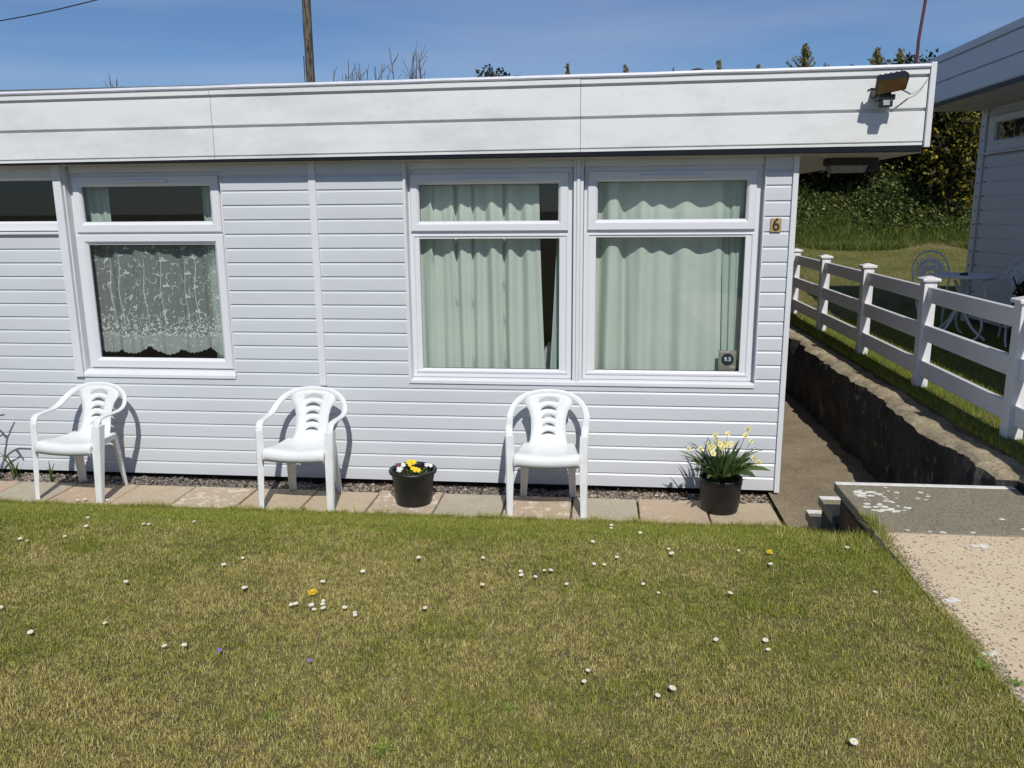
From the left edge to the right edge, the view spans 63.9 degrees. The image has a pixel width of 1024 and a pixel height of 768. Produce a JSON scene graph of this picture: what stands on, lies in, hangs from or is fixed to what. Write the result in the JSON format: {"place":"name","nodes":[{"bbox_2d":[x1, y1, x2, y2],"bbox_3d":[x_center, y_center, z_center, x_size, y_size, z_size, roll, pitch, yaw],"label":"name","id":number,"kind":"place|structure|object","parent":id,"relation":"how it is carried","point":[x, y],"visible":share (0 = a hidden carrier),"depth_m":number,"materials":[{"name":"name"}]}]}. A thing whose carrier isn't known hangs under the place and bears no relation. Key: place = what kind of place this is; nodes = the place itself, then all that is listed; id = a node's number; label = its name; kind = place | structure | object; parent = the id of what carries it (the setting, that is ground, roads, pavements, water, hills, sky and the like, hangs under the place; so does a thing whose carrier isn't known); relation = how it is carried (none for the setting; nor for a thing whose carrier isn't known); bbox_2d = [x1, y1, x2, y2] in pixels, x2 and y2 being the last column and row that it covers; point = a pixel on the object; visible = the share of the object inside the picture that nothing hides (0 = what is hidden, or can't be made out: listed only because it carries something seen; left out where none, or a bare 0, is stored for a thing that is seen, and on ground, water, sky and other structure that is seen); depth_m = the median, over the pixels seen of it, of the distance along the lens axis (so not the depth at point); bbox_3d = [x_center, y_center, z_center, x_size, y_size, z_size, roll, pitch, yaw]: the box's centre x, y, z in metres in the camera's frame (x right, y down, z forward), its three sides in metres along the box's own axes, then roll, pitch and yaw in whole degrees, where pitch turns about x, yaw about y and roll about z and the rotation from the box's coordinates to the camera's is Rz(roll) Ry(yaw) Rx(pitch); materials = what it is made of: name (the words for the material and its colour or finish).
{"place":"outdoors","nodes":[
{"label":"outdoors","id":0,"kind":"place"},
{"bbox_2d":[0,472,775,507],"bbox_3d":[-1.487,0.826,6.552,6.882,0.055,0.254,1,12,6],"label":"gravel","id":1,"kind":"structure","parent":0,"point":[67,478],"depth_m":6.56,"materials":[{"name":"grey gravel"}]},
{"bbox_2d":[1,453,21,477],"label":"bulb sprout","id":2,"kind":"object","parent":1,"relation":"on","point":[14,473],"visible":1,"depth_m":6.77,"materials":[{"name":"green plant"}]},
{"bbox_2d":[47,460,54,480],"bbox_3d":[-3.781,0.713,6.732,0.050,0.166,0.154,-3,12,-12],"label":"bulb sprout","id":3,"kind":"object","parent":1,"relation":"on","point":[50,473],"visible":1,"depth_m":6.73,"materials":[{"name":"green plant"}]},
{"bbox_2d":[0,156,1023,767],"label":"ground","id":4,"kind":"structure","parent":0,"point":[726,736],"depth_m":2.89,"materials":[{"name":"green plant"}]},
{"bbox_2d":[0,481,20,491],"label":"paving slab","id":5,"kind":"structure","parent":4,"relation":"on","point":[4,485],"depth_m":6.65,"materials":[{"name":"beige concrete"}]},
{"bbox_2d":[0,481,77,502],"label":"paving slab","id":6,"kind":"structure","parent":4,"relation":"on","point":[23,490],"depth_m":6.50,"materials":[{"name":"beige concrete"}]},
{"bbox_2d":[48,483,138,504],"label":"paving slab","id":7,"kind":"structure","parent":4,"relation":"on","point":[81,492],"depth_m":6.43,"materials":[{"name":"beige concrete"}]},
{"bbox_2d":[30,382,127,502],"bbox_3d":[-3.335,0.437,6.406,0.612,0.824,0.528,2,12,10],"label":"garden chair","id":8,"kind":"object","parent":7,"relation":"on","point":[87,437],"visible":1,"depth_m":6.37,"materials":[{"name":"white plastic"}]},
{"bbox_2d":[108,485,194,505],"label":"paving slab","id":9,"kind":"structure","parent":4,"relation":"on","point":[149,493],"depth_m":6.38,"materials":[{"name":"beige concrete"}]},
{"bbox_2d":[171,487,256,508],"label":"paving slab","id":10,"kind":"structure","parent":4,"relation":"on","point":[209,496],"depth_m":6.32,"materials":[{"name":"beige concrete"}]},
{"bbox_2d":[260,708,281,719],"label":"lawn weed","id":11,"kind":"object","parent":4,"relation":"on","point":[268,716],"visible":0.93,"depth_m":2.58,"materials":[{"name":"green plant"}]},
{"bbox_2d":[237,489,317,510],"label":"paving slab","id":12,"kind":"structure","parent":4,"relation":"on","point":[273,498],"depth_m":6.28,"materials":[{"name":"beige concrete"}]},
{"bbox_2d":[255,386,347,511],"bbox_3d":[-1.556,0.471,6.179,0.612,0.824,0.528,1,12,7],"label":"garden chair","id":13,"kind":"object","parent":12,"relation":"on","point":[302,445],"visible":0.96,"depth_m":6.19,"materials":[{"name":"white plastic"}]},
{"bbox_2d":[302,0,314,81],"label":"utility pole","id":14,"kind":"object","parent":4,"relation":"on","point":[308,40],"visible":0.31,"depth_m":16.41,"materials":[{"name":"brown wood"}]},
{"bbox_2d":[0,0,96,20],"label":"overhead cable","id":15,"kind":"object","parent":14,"relation":"attached to","point":[50,10],"visible":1,"depth_m":16.90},
{"bbox_2d":[308,589,317,594],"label":"dandelion","id":16,"kind":"object","parent":4,"relation":"on","point":[311,591],"visible":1,"depth_m":3.37,"materials":[{"name":"yellow plant"}]},
{"bbox_2d":[303,491,378,512],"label":"paving slab","id":17,"kind":"structure","parent":4,"relation":"on","point":[360,501],"depth_m":6.21,"materials":[{"name":"beige concrete"}]},
{"bbox_2d":[333,61,369,81],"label":"bare shrub","id":18,"kind":"object","parent":4,"relation":"on","point":[360,77],"visible":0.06,"depth_m":13.75,"materials":[{"name":"brown plant"}]},
{"bbox_2d":[366,736,399,758],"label":"lawn weed","id":19,"kind":"object","parent":4,"relation":"on","point":[389,744],"visible":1,"depth_m":2.42,"materials":[{"name":"green plant"}]},
{"bbox_2d":[374,48,400,79],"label":"bare shrub","id":20,"kind":"object","parent":4,"relation":"on","point":[385,68],"visible":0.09,"depth_m":13.69,"materials":[{"name":"brown plant"}]},
{"bbox_2d":[366,490,442,514],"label":"paving slab","id":21,"kind":"structure","parent":4,"relation":"on","point":[386,499],"depth_m":6.12,"materials":[{"name":"beige concrete"}]},
{"bbox_2d":[389,459,436,507],"bbox_3d":[-0.739,0.736,6.154,0.360,0.306,0.360,1,12,6],"label":"flower pot","id":22,"kind":"object","parent":21,"relation":"on","point":[412,482],"visible":1,"depth_m":6.06,"materials":[{"name":"black plastic"}]},
{"bbox_2d":[402,42,427,78],"bbox_3d":[-1.519,-3.254,14.100,0.590,4.952,0.271,1,12,6],"label":"bare shrub","id":23,"kind":"object","parent":4,"relation":"on","point":[412,72],"visible":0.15,"depth_m":13.67,"materials":[{"name":"brown plant"}]},
{"bbox_2d":[0,62,937,494],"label":"chalet","id":24,"kind":"object","parent":4,"relation":"on","point":[316,230],"visible":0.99,"depth_m":6.25,"materials":[{"name":"white plastic"}]},
{"bbox_2d":[0,176,57,231],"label":"window","id":25,"kind":"structure","parent":24,"relation":"in","point":[22,226],"depth_m":6.54,"materials":[{"name":"white plastic"}]},
{"bbox_2d":[83,188,110,221],"bbox_3d":[-3.338,-1.456,6.585,0.234,0.420,0.043,1,12,6],"label":"curtain","id":26,"kind":"object","parent":24,"relation":"hanging from","point":[97,205],"visible":0.57,"depth_m":6.59,"materials":[{"name":"white fabric"}]},
{"bbox_2d":[69,171,234,368],"bbox_3d":[-2.849,-0.907,6.524,1.248,1.595,0.095,1,12,6],"label":"window","id":27,"kind":"structure","parent":24,"relation":"in","point":[156,232],"depth_m":6.46,"materials":[{"name":"white plastic"}]},
{"bbox_2d":[94,245,223,355],"bbox_3d":[-2.813,-0.688,6.636,1.180,0.932,0.069,1,12,6],"label":"lace curtain","id":28,"kind":"object","parent":24,"relation":"hanging from","point":[163,342],"visible":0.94,"depth_m":6.70,"materials":[{"name":"white fabric"}]},
{"bbox_2d":[201,186,223,357],"bbox_3d":[-2.340,-0.899,6.622,0.205,1.540,0.052,2,12,12],"label":"curtain","id":29,"kind":"object","parent":24,"relation":"hanging from","point":[207,214],"visible":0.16,"depth_m":6.62,"materials":[{"name":"white fabric"}]},
{"bbox_2d":[420,184,544,368],"bbox_3d":[-0.246,-0.842,6.372,1.017,1.580,0.130,1,12,6],"label":"curtain","id":30,"kind":"object","parent":24,"relation":"hanging from","point":[482,303],"visible":0.71,"depth_m":6.37,"materials":[{"name":"white fabric"}]},
{"bbox_2d":[407,167,573,378],"bbox_3d":[-0.163,-0.848,6.237,1.243,1.632,0.095,1,12,6],"label":"window","id":31,"kind":"structure","parent":24,"relation":"in","point":[562,229],"depth_m":6.17,"materials":[{"name":"white plastic"}]},
{"bbox_2d":[550,179,573,368],"bbox_3d":[0.391,-0.830,6.295,0.204,1.580,0.025,1,12,6],"label":"curtain","id":32,"kind":"object","parent":24,"relation":"hanging from","point":[554,363],"visible":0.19,"depth_m":6.37,"materials":[{"name":"white fabric"}]},
{"bbox_2d":[582,181,723,370],"bbox_3d":[1.057,-0.817,6.210,1.073,1.580,0.114,1,12,6],"label":"curtain","id":33,"kind":"object","parent":24,"relation":"hanging from","point":[657,303],"visible":0.73,"depth_m":6.22,"materials":[{"name":"fabric"}]},
{"bbox_2d":[582,164,763,380],"bbox_3d":[1.172,-0.828,6.093,1.280,1.632,0.095,1,12,6],"label":"window","id":34,"kind":"structure","parent":24,"relation":"in","point":[749,227],"depth_m":6.03,"materials":[{"name":"white plastic"}]},
{"bbox_2d":[718,350,736,370],"bbox_3d":[1.623,-0.177,6.199,0.132,0.153,0.006,1,12,6],"label":"sticker","id":35,"kind":"object","parent":24,"relation":"attached to","point":[727,360],"visible":1,"depth_m":6.20,"materials":[{"name":"paper"}]},
{"bbox_2d":[720,181,745,370],"bbox_3d":[1.645,-0.811,6.160,0.185,1.580,0.032,1,12,6],"label":"curtain","id":36,"kind":"object","parent":24,"relation":"hanging from","point":[733,247],"visible":0.74,"depth_m":6.15,"materials":[{"name":"fabric"}]},
{"bbox_2d":[770,218,781,231],"bbox_3d":[1.884,-1.135,5.865,0.076,0.101,0.012,1,12,6],"label":"number plate","id":37,"kind":"object","parent":24,"relation":"attached to","point":[775,224],"visible":1,"depth_m":5.86,"materials":[{"name":"beige metal"}]},
{"bbox_2d":[823,157,878,172],"bbox_3d":[2.539,-1.639,6.156,0.365,0.108,0.160,1,12,6],"label":"bulkhead lamp","id":38,"kind":"object","parent":24,"relation":"attached to","point":[846,165],"visible":0.89,"depth_m":6.09,"materials":[{"name":"black plastic"}]},
{"bbox_2d":[867,70,927,107],"bbox_3d":[2.544,-1.925,5.363,0.400,0.221,0.239,1,12,6],"label":"flood light","id":39,"kind":"object","parent":24,"relation":"attached to","point":[886,84],"visible":1,"depth_m":5.32,"materials":[{"name":"black plastic"}]},
{"bbox_2d":[433,494,505,517],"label":"paving slab","id":40,"kind":"structure","parent":4,"relation":"on","point":[472,504],"depth_m":6.11,"materials":[{"name":"beige concrete"}]},
{"bbox_2d":[475,63,517,76],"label":"holly bush","id":41,"kind":"object","parent":4,"relation":"on","point":[490,73],"visible":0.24,"depth_m":13.36,"materials":[{"name":"green plant"}]},
{"bbox_2d":[495,698,520,712],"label":"lawn weed","id":42,"kind":"object","parent":4,"relation":"on","point":[508,710],"visible":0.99,"depth_m":2.61,"materials":[{"name":"green plant"}]},
{"bbox_2d":[502,496,571,520],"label":"paving slab","id":43,"kind":"structure","parent":4,"relation":"on","point":[534,505],"depth_m":6.06,"materials":[{"name":"beige concrete"}]},
{"bbox_2d":[505,389,589,517],"bbox_3d":[0.261,0.494,6.007,0.612,0.824,0.528,0,12,4],"label":"garden chair","id":44,"kind":"object","parent":43,"relation":"on","point":[538,450],"visible":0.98,"depth_m":6.04,"materials":[{"name":"white plastic"}]},
{"bbox_2d":[565,63,570,74],"bbox_3d":[1.387,-6.984,20.979,0.487,2.345,0.481,-4,13,-17],"label":"cypress","id":45,"kind":"object","parent":4,"relation":"on","point":[567,72],"visible":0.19,"depth_m":20.76,"materials":[{"name":"green plant"}]},
{"bbox_2d":[572,498,637,522],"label":"paving slab","id":46,"kind":"structure","parent":4,"relation":"on","point":[615,508],"depth_m":6.01,"materials":[{"name":"beige concrete"}]},
{"bbox_2d":[622,65,628,72],"bbox_3d":[2.830,-6.945,20.885,0.437,2.284,0.546,1,12,6],"label":"cypress","id":47,"kind":"object","parent":4,"relation":"on","point":[626,70],"visible":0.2,"depth_m":20.62,"materials":[{"name":"green plant"}]},
{"bbox_2d":[669,685,675,695],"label":"daisy","id":48,"kind":"object","parent":4,"relation":"on","point":[671,687],"visible":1,"depth_m":2.66,"materials":[{"name":"white plant"}]},
{"bbox_2d":[638,499,710,525],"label":"paving slab","id":49,"kind":"structure","parent":4,"relation":"on","point":[681,510],"depth_m":5.95,"materials":[{"name":"beige concrete"}]},
{"bbox_2d":[715,59,721,69],"bbox_3d":[5.122,-6.918,20.532,0.467,2.344,0.394,1,12,6],"label":"cypress","id":50,"kind":"object","parent":4,"relation":"on","point":[719,65],"visible":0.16,"depth_m":20.36,"materials":[{"name":"green plant"}]},
{"bbox_2d":[707,503,782,526],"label":"paving slab","id":51,"kind":"structure","parent":4,"relation":"on","point":[762,512],"depth_m":5.86,"materials":[{"name":"beige concrete"}]},
{"bbox_2d":[679,426,770,515],"bbox_3d":[1.518,0.603,5.945,0.644,0.619,0.701,1,12,6],"label":"flower pot","id":52,"kind":"object","parent":51,"relation":"on","point":[720,480],"visible":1,"depth_m":5.84,"materials":[{"name":"black plastic"}]},
{"bbox_2d":[786,43,830,67],"bbox_3d":[7.378,-7.026,20.225,1.612,2.648,1.117,-10,16,-39],"label":"cypress","id":53,"kind":"object","parent":4,"relation":"on","point":[804,59],"visible":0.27,"depth_m":20.05,"materials":[{"name":"green plant"}]},
{"bbox_2d":[806,170,858,193],"bbox_3d":[6.807,-5.422,18.292,2.020,2.402,2.119,1,12,6],"label":"hedge shrub","id":54,"kind":"object","parent":4,"relation":"on","point":[817,178],"visible":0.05,"depth_m":18.10,"materials":[{"name":"green plant"}]},
{"bbox_2d":[850,738,858,747],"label":"daisy","id":55,"kind":"object","parent":4,"relation":"on","point":[854,741],"visible":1,"depth_m":2.39,"materials":[{"name":"white plant"}]},
{"bbox_2d":[846,160,882,193],"bbox_3d":[7.599,-5.393,17.890,1.746,2.651,1.786,-6,13,-23],"label":"hedge shrub","id":56,"kind":"object","parent":4,"relation":"on","point":[868,176],"visible":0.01,"depth_m":18.08,"materials":[{"name":"green plant"}]},
{"bbox_2d":[867,47,888,64],"bbox_3d":[8.976,-6.961,20.175,1.704,2.518,1.301,10,16,40],"label":"cypress","id":57,"kind":"object","parent":4,"relation":"on","point":[877,59],"visible":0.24,"depth_m":19.90,"materials":[{"name":"green plant"}]},
{"bbox_2d":[795,158,974,234],"bbox_3d":[8.843,-4.265,17.930,8.474,1.999,1.936,1,12,6],"label":"bramble","id":58,"kind":"object","parent":4,"relation":"on","point":[903,182],"visible":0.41,"depth_m":17.75,"materials":[{"name":"green plant"}]},
{"bbox_2d":[892,47,905,63],"bbox_3d":[9.453,-6.985,20.204,1.091,2.457,0.860,-2,12,-7],"label":"cypress","id":59,"kind":"object","parent":4,"relation":"on","point":[900,54],"visible":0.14,"depth_m":19.94,"materials":[{"name":"green plant"}]},
{"bbox_2d":[785,325,1023,493],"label":"retaining wall","id":60,"kind":"structure","parent":4,"relation":"on","point":[882,431],"depth_m":6.50,"materials":[{"name":"stone"}]},
{"bbox_2d":[790,248,1023,439],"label":"rail fence","id":61,"kind":"object","parent":4,"relation":"on","point":[1007,409],"visible":0.75,"depth_m":6.44,"materials":[{"name":"white plastic"}]},
{"bbox_2d":[879,52,938,182],"bbox_3d":[8.591,-5.754,18.128,2.362,2.834,1.596,-10,15,-37],"label":"hedge shrub","id":62,"kind":"object","parent":4,"relation":"on","point":[904,160],"visible":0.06,"depth_m":18.15,"materials":[{"name":"green plant"}]},
{"bbox_2d":[805,482,1023,539],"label":"concrete steps","id":63,"kind":"structure","parent":4,"relation":"on","point":[975,510],"depth_m":4.37,"materials":[{"name":"grey concrete"}]},
{"bbox_2d":[911,250,962,333],"bbox_3d":[4.845,-1.050,9.356,0.516,0.913,0.497,-1,12,-2],"label":"iron chair","id":64,"kind":"object","parent":4,"relation":"on","point":[930,265],"visible":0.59,"depth_m":9.49,"materials":[{"name":"white metal"}]},
{"bbox_2d":[906,48,979,166],"bbox_3d":[9.594,-6.033,18.482,2.490,2.871,2.227,11,17,44],"label":"hedge shrub","id":65,"kind":"object","parent":4,"relation":"on","point":[924,60],"depth_m":18.05,"materials":[{"name":"green plant"}]},
{"bbox_2d":[908,111,981,213],"bbox_3d":[9.354,-4.958,17.370,1.716,2.839,1.660,1,12,6],"label":"golden shrub","id":66,"kind":"object","parent":4,"relation":"on","point":[955,151],"visible":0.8,"depth_m":17.07,"materials":[{"name":"green plant"}]},
{"bbox_2d":[928,272,998,341],"bbox_3d":[4.886,-0.850,8.963,0.670,0.689,0.670,1,12,6],"label":"garden table","id":67,"kind":"object","parent":4,"relation":"on","point":[961,288],"visible":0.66,"depth_m":8.88,"materials":[{"name":"white metal"}]},
{"bbox_2d":[921,17,1023,335],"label":"neighbour chalet","id":68,"kind":"object","parent":4,"relation":"on","point":[984,74],"visible":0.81,"depth_m":9.13,"materials":[{"name":"white plastic"}]},
{"bbox_2d":[915,0,926,63],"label":"roof mast","id":69,"kind":"object","parent":68,"relation":"attached to","point":[920,32],"visible":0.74,"depth_m":9.76,"materials":[{"name":"grey metal"}]},
{"bbox_2d":[986,109,1023,151],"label":"window","id":70,"kind":"structure","parent":68,"relation":"in","point":[993,144],"depth_m":9.27,"materials":[{"name":"white plastic"}]},
{"bbox_2d":[965,111,981,187],"bbox_3d":[10.501,-5.396,17.751,1.525,3.518,1.530,-9,15,-36],"label":"golden shrub","id":71,"kind":"object","parent":4,"relation":"on","point":[980,114],"depth_m":17.82,"materials":[{"name":"green plant"}]},
{"bbox_2d":[970,658,990,669],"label":"lawn weed","id":72,"kind":"object","parent":4,"relation":"on","point":[979,660],"visible":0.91,"depth_m":2.81,"materials":[{"name":"green plant"}]},
{"bbox_2d":[971,255,1023,347],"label":"iron chair","id":73,"kind":"object","parent":4,"relation":"on","point":[1019,275],"visible":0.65,"depth_m":8.63,"materials":[{"name":"white metal"}]},
{"bbox_2d":[1007,276,1023,333],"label":"box bush","id":74,"kind":"object","parent":4,"relation":"on","point":[1018,291],"visible":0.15,"depth_m":8.22,"materials":[{"name":"green plant"}]},
{"bbox_2d":[0,0,1023,89],"label":"sky","id":75,"kind":"structure","parent":0,"point":[135,43],"materials":[{"name":"blue"}]},
{"bbox_2d":[544,341,551,368],"bbox_3d":[0.632,0.098,7.109,0.670,0.998,0.680,1,12,6],"label":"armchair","id":76,"kind":"object","parent":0,"point":[547,352],"visible":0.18,"depth_m":6.74,"materials":[{"name":"fabric"}]},
{"bbox_2d":[768,392,877,528],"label":"side path","id":77,"kind":"structure","parent":0,"point":[809,443],"depth_m":6.93,"materials":[{"name":"brown concrete"}]},
{"bbox_2d":[777,453,1023,703],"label":"loose grit","id":78,"kind":"object","parent":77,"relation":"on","point":[963,628],"visible":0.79,"depth_m":3.21,"materials":[{"name":"grey gravel"}]},
{"bbox_2d":[795,189,972,251],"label":"bank grass","id":79,"kind":"structure","parent":0,"point":[899,234],"depth_m":17.25,"materials":[{"name":"green plant"}]},
{"bbox_2d":[790,240,1023,462],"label":"neighbour grass","id":80,"kind":"structure","parent":0,"point":[936,389],"depth_m":8.51,"materials":[{"name":"green plant"}]},
{"bbox_2d":[873,532,1023,705],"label":"path","id":81,"kind":"structure","parent":0,"point":[981,578],"depth_m":3.47,"materials":[{"name":"beige concrete"}]},
{"bbox_2d":[1003,678,1023,686],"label":"lawn weed","id":82,"kind":"object","parent":81,"relation":"on","point":[1015,681],"visible":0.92,"depth_m":2.72,"materials":[{"name":"green plant"}]}
]}

